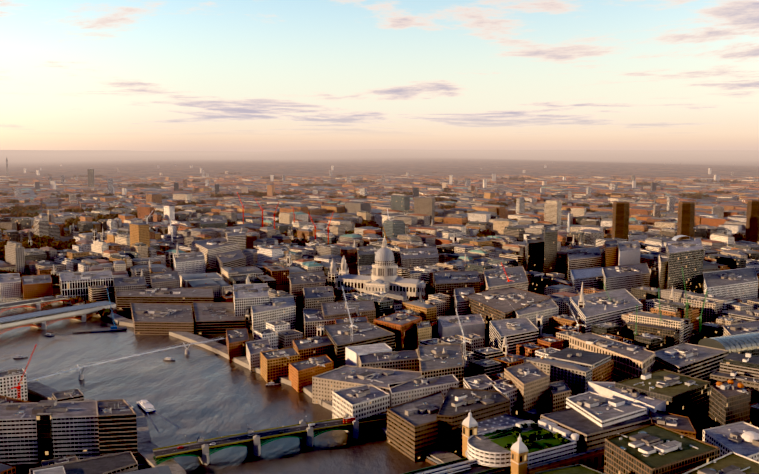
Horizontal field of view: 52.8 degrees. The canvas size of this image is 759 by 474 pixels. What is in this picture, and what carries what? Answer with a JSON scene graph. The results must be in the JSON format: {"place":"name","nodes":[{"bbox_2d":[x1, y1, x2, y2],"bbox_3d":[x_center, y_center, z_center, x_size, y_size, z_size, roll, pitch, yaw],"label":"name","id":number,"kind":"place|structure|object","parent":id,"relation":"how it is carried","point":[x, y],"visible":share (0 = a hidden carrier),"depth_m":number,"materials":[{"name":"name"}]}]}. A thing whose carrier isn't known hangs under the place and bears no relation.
{"place":"outdoors","nodes":[
{"label":"outdoors","id":0,"kind":"place"},
{"bbox_2d":[0,295,433,473],"bbox_3d":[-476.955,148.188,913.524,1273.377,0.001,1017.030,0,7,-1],"label":"river","id":1,"kind":"structure","parent":0,"point":[196,393],"depth_m":788.31,"materials":[{"name":"grey liquid"}]},
{"bbox_2d":[13,290,441,464],"bbox_3d":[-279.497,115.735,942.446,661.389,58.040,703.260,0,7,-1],"label":"river boats","id":2,"kind":"object","parent":1,"relation":"on","point":[146,406],"visible":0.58,"depth_m":815.24,"materials":[{"name":"white metal"}]},
{"bbox_2d":[21,291,461,473],"bbox_3d":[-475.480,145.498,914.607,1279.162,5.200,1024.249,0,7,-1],"label":"embankment walls","id":3,"kind":"structure","parent":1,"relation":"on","point":[146,446],"depth_m":768.97,"materials":[{"name":"brown stone"}]},
{"bbox_2d":[0,149,758,473],"bbox_3d":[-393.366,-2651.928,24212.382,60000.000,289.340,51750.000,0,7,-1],"label":"terrain","id":4,"kind":"structure","parent":0,"point":[400,162],"depth_m":10394.26,"materials":[{"name":"brown soil"}]},
{"bbox_2d":[0,296,386,469],"bbox_3d":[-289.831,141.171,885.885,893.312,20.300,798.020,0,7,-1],"label":"thames bridges","id":5,"kind":"structure","parent":4,"relation":"on","point":[200,448],"depth_m":668.80,"materials":[{"name":"grey concrete"}]},
{"bbox_2d":[2,295,376,448],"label":"road vehicles","id":6,"kind":"object","parent":5,"relation":"on","point":[348,420],"visible":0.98,"depth_m":671.78,"materials":[{"name":"red metal"}]},
{"bbox_2d":[28,212,674,377],"bbox_3d":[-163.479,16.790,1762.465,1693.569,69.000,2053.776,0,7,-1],"label":"wren church steeples","id":7,"kind":"object","parent":4,"relation":"on","point":[539,320],"visible":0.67,"depth_m":1139.81,"materials":[{"name":"beige stone"}]},
{"bbox_2d":[7,192,707,399],"bbox_3d":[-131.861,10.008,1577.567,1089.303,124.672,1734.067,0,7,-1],"label":"tower cranes","id":8,"kind":"object","parent":4,"relation":"on","point":[18,387],"visible":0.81,"depth_m":974.42,"materials":[{"name":"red metal"}]},
{"bbox_2d":[328,233,425,300],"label":"cathedral","id":9,"kind":"structure","parent":4,"relation":"on","point":[385,277],"depth_m":1275.66,"materials":[{"name":"white stone"}]},
{"bbox_2d":[0,172,757,448],"bbox_3d":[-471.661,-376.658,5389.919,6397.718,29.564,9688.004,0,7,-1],"label":"trees","id":10,"kind":"object","parent":4,"relation":"on","point":[38,242],"visible":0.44,"depth_m":2751.64,"materials":[{"name":"green plant"}]},
{"bbox_2d":[0,174,758,473],"bbox_3d":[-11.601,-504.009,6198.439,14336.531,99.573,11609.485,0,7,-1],"label":"city buildings","id":11,"kind":"structure","parent":4,"relation":"on","point":[426,396],"depth_m":1137.77,"materials":[{"name":"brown concrete"}]},
{"bbox_2d":[6,156,758,241],"bbox_3d":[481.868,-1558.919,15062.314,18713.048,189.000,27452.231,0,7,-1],"label":"distant towers","id":12,"kind":"structure","parent":4,"relation":"on","point":[685,218],"depth_m":2567.07,"materials":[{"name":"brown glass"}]},
{"bbox_2d":[128,258,696,332],"bbox_3d":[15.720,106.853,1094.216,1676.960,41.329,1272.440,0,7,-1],"label":"street trees","id":13,"kind":"object","parent":4,"relation":"on","point":[694,330],"visible":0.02,"depth_m":1095.00,"materials":[{"name":"green plant"}]},
{"bbox_2d":[402,407,708,473],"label":"railway station","id":14,"kind":"object","parent":4,"relation":"on","point":[582,436],"visible":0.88,"depth_m":602.67,"materials":[{"name":"beige concrete"}]},
{"bbox_2d":[417,459,476,473],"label":"commuter trains","id":15,"kind":"object","parent":14,"relation":"on","point":[460,467],"visible":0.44,"depth_m":572.90,"materials":[{"name":"white metal"}]},
{"bbox_2d":[431,282,698,334],"bbox_3d":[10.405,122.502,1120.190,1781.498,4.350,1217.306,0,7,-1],"label":"street traffic","id":16,"kind":"object","parent":4,"relation":"on","point":[433,323],"visible":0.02,"depth_m":1098.51,"materials":[{"name":"red metal"}]},
{"bbox_2d":[0,0,758,151],"label":"sky","id":17,"kind":"structure","parent":0,"point":[133,75],"materials":[{"name":"blue"}]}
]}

